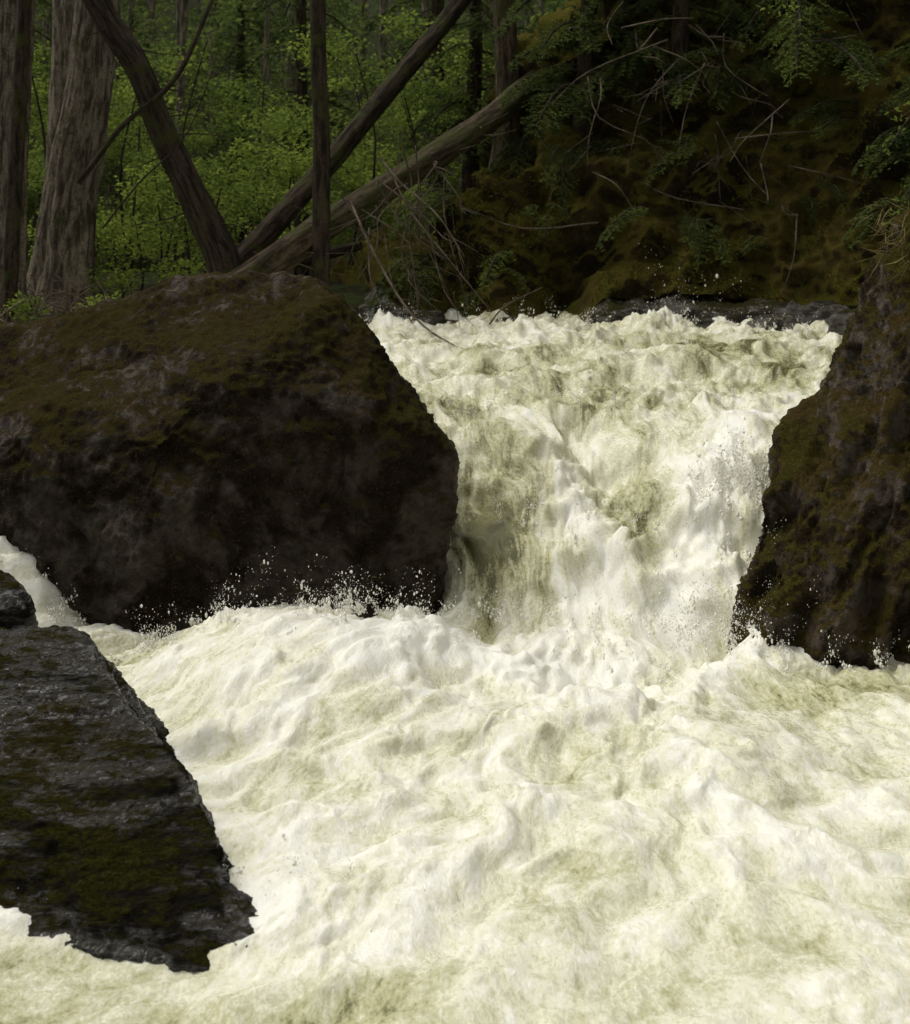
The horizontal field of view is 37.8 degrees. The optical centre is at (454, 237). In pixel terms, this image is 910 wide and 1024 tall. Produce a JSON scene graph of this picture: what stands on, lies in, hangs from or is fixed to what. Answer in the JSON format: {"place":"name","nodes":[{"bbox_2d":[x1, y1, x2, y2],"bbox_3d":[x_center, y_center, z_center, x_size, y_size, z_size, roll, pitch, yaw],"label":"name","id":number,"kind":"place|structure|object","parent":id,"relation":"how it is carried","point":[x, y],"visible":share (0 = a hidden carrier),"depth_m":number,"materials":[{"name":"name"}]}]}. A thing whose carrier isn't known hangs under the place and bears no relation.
{"place":"outdoors","nodes":[
{"label":"outdoors","id":0,"kind":"place"},
{"bbox_2d":[27,0,570,320],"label":"forest ground","id":1,"kind":"structure","parent":0,"point":[355,290],"depth_m":45.82,"materials":[{"name":"plant"}]},
{"bbox_2d":[0,0,31,322],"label":"trunk","id":2,"kind":"object","parent":1,"relation":"on","point":[12,238],"visible":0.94,"depth_m":14.23,"materials":[{"name":"brown plant"}]},
{"bbox_2d":[0,0,34,321],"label":"cedar tree","id":3,"kind":"object","parent":1,"relation":"on","point":[8,8],"visible":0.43,"depth_m":15.29,"materials":[{"name":"brown plant"}]},
{"bbox_2d":[27,0,52,253],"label":"conifer tree","id":4,"kind":"object","parent":1,"relation":"on","point":[33,137],"visible":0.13,"depth_m":27.34,"materials":[{"name":"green plant"}]},
{"bbox_2d":[44,0,73,181],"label":"cedar tree","id":5,"kind":"object","parent":1,"relation":"on","point":[63,16],"visible":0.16,"depth_m":18.26,"materials":[{"name":"brown plant"}]},
{"bbox_2d":[27,0,117,318],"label":"cedar tree","id":6,"kind":"object","parent":1,"relation":"on","point":[64,243],"visible":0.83,"depth_m":16.26,"materials":[{"name":"brown plant"}]},
{"bbox_2d":[76,0,255,273],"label":"leaning tree","id":7,"kind":"object","parent":1,"relation":"on","point":[211,233],"visible":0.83,"depth_m":14.87,"materials":[{"name":"brown plant"}]},
{"bbox_2d":[166,0,311,246],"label":"conifer tree","id":8,"kind":"object","parent":1,"relation":"on","point":[239,66],"visible":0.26,"depth_m":30.86,"materials":[{"name":"green plant"}]},
{"bbox_2d":[0,7,494,320],"bbox_3d":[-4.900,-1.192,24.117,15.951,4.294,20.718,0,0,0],"label":"understory shrubs","id":9,"kind":"object","parent":1,"relation":"on","point":[147,204],"visible":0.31,"depth_m":20.02,"materials":[{"name":"green plant"}]},
{"bbox_2d":[203,241,362,272],"bbox_3d":[-2.204,0.317,17.026,2.039,0.553,0.313,0,0,-4],"label":"fallen log","id":10,"kind":"object","parent":1,"relation":"on","point":[343,249],"visible":0.21,"depth_m":16.99,"materials":[{"name":"brown wood"}]},
{"bbox_2d":[27,0,568,271],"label":"distant foliage","id":11,"kind":"object","parent":1,"relation":"on","point":[339,5],"visible":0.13,"depth_m":32.55,"materials":[{"name":"green plant"}]},
{"bbox_2d":[42,0,570,269],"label":"distant tree trunks","id":12,"kind":"object","parent":1,"relation":"on","point":[181,17],"visible":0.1,"depth_m":35.16,"materials":[{"name":"brown wood"}]},
{"bbox_2d":[237,0,378,275],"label":"conifer tree","id":13,"kind":"object","parent":1,"relation":"on","point":[300,87],"visible":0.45,"depth_m":24.91,"materials":[{"name":"green plant"}]},
{"bbox_2d":[310,0,329,285],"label":"thin fir tree","id":14,"kind":"object","parent":1,"relation":"on","point":[320,264],"visible":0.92,"depth_m":14.92,"materials":[{"name":"brown plant"}]},
{"bbox_2d":[237,0,471,262],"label":"fallen log","id":15,"kind":"object","parent":1,"relation":"on","point":[273,225],"visible":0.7,"depth_m":17.35,"materials":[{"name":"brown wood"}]},
{"bbox_2d":[229,69,537,274],"bbox_3d":[-0.478,-0.891,16.359,6.528,3.887,0.736,0,0,-41],"label":"fallen log","id":16,"kind":"object","parent":1,"relation":"on","point":[287,253],"visible":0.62,"depth_m":15.75,"materials":[{"name":"brown wood"}]},
{"bbox_2d":[361,0,489,235],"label":"conifer tree","id":17,"kind":"object","parent":1,"relation":"on","point":[437,8],"visible":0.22,"depth_m":22.91,"materials":[{"name":"green plant"}]},
{"bbox_2d":[425,0,538,200],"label":"conifer tree","id":18,"kind":"object","parent":1,"relation":"on","point":[486,71],"visible":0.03,"depth_m":26.51,"materials":[{"name":"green plant"}]},
{"bbox_2d":[0,305,909,1023],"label":"river water","id":19,"kind":"structure","parent":0,"point":[566,837],"depth_m":6.25,"materials":[{"name":"white liquid"}]},
{"bbox_2d":[0,570,38,629],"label":"wet rock","id":20,"kind":"object","parent":19,"relation":"in","point":[17,608],"visible":0.41,"depth_m":7.46,"materials":[{"name":"grey stone"}]},
{"bbox_2d":[0,625,258,972],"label":"wet rock","id":21,"kind":"object","parent":19,"relation":"in","point":[111,847],"visible":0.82,"depth_m":5.18,"materials":[{"name":"grey stone"}]},
{"bbox_2d":[0,270,459,638],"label":"boulder","id":22,"kind":"object","parent":19,"relation":"in","point":[186,443],"visible":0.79,"depth_m":8.49,"materials":[{"name":"brown stone"}]},
{"bbox_2d":[0,257,909,1020],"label":"water spray","id":23,"kind":"object","parent":19,"relation":"on","point":[360,609],"visible":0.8,"depth_m":8.29,"materials":[{"name":"white liquid"}]},
{"bbox_2d":[495,316,533,321],"bbox_3d":[0.657,1.179,14.949,0.465,0.598,0.332,0,0,0],"label":"shore stone","id":24,"kind":"object","parent":19,"relation":"in","point":[513,318],"visible":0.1,"depth_m":14.85,"materials":[{"name":"grey stone"}]},
{"bbox_2d":[690,317,714,328],"bbox_3d":[2.689,1.175,14.693,0.699,0.579,0.380,0,0,0],"label":"shore stone","id":25,"kind":"object","parent":19,"relation":"in","point":[704,322],"visible":0.12,"depth_m":14.55,"materials":[{"name":"grey stone"}]},
{"bbox_2d":[736,313,795,330],"bbox_3d":[3.283,1.107,14.282,0.761,0.570,0.468,0,0,0],"label":"shore stone","id":26,"kind":"object","parent":19,"relation":"in","point":[787,319],"visible":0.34,"depth_m":14.14,"materials":[{"name":"grey stone"}]},
{"bbox_2d":[727,208,909,669],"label":"river rock","id":27,"kind":"object","parent":19,"relation":"in","point":[836,494],"visible":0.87,"depth_m":8.24,"materials":[{"name":"brown stone"}]},
{"bbox_2d":[756,0,909,226],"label":"alder sprigs","id":28,"kind":"object","parent":27,"relation":"on","point":[886,113],"visible":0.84,"depth_m":11.27,"materials":[{"name":"green plant"}]},
{"bbox_2d":[848,198,909,286],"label":"dry grass","id":29,"kind":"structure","parent":27,"relation":"on","point":[900,241],"depth_m":9.00,"materials":[{"name":"brown plant"}]},
{"bbox_2d":[330,0,909,324],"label":"mossy bank","id":30,"kind":"structure","parent":0,"point":[577,279],"depth_m":16.05,"materials":[{"name":"green plant"}]},
{"bbox_2d":[394,310,445,325],"bbox_3d":[-0.457,1.131,15.288,0.702,0.579,0.421,0,0,0],"label":"shore stone","id":31,"kind":"object","parent":30,"relation":"on","point":[425,316],"visible":0.24,"depth_m":15.17,"materials":[{"name":"grey stone"}]},
{"bbox_2d":[0,1,892,345],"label":"dead branches","id":32,"kind":"object","parent":30,"relation":"on","point":[412,209],"visible":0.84,"depth_m":14.92,"materials":[{"name":"brown wood"}]},
{"bbox_2d":[400,0,519,200],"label":"hemlock tree","id":33,"kind":"object","parent":30,"relation":"on","point":[475,24],"visible":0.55,"depth_m":18.88,"materials":[{"name":"green plant"}]},
{"bbox_2d":[488,0,519,167],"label":"fir tree","id":34,"kind":"object","parent":30,"relation":"on","point":[506,49],"visible":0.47,"depth_m":17.47,"materials":[{"name":"brown plant"}]},
{"bbox_2d":[485,0,686,142],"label":"hemlock tree","id":35,"kind":"object","parent":30,"relation":"on","point":[583,122],"visible":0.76,"depth_m":16.67,"materials":[{"name":"green plant"}]},
{"bbox_2d":[596,311,629,322],"bbox_3d":[1.935,1.114,14.899,0.714,0.587,0.405,0,0,0],"label":"shore stone","id":36,"kind":"object","parent":30,"relation":"on","point":[601,317],"visible":0.12,"depth_m":14.77,"materials":[{"name":"grey stone"}]},
{"bbox_2d":[330,0,909,310],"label":"moss cover","id":37,"kind":"object","parent":30,"relation":"on","point":[457,290],"visible":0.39,"depth_m":16.16,"materials":[{"name":"green plant"}]},
{"bbox_2d":[365,0,909,315],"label":"bank saplings","id":38,"kind":"object","parent":30,"relation":"on","point":[602,144],"visible":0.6,"depth_m":15.79,"materials":[{"name":"green plant"}]},
{"bbox_2d":[548,0,758,138],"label":"hemlock tree","id":39,"kind":"object","parent":30,"relation":"on","point":[681,30],"visible":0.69,"depth_m":16.58,"materials":[{"name":"green plant"}]},
{"bbox_2d":[730,0,891,91],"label":"hemlock tree","id":40,"kind":"object","parent":30,"relation":"on","point":[795,26],"visible":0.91,"depth_m":15.24,"materials":[{"name":"green plant"}]},
{"bbox_2d":[827,309,855,334],"bbox_3d":[4.183,1.037,13.388,0.909,0.698,0.591,0,0,0],"label":"shore stone","id":41,"kind":"object","parent":30,"relation":"on","point":[837,322],"visible":0.18,"depth_m":13.20,"materials":[{"name":"grey stone"}]}
]}

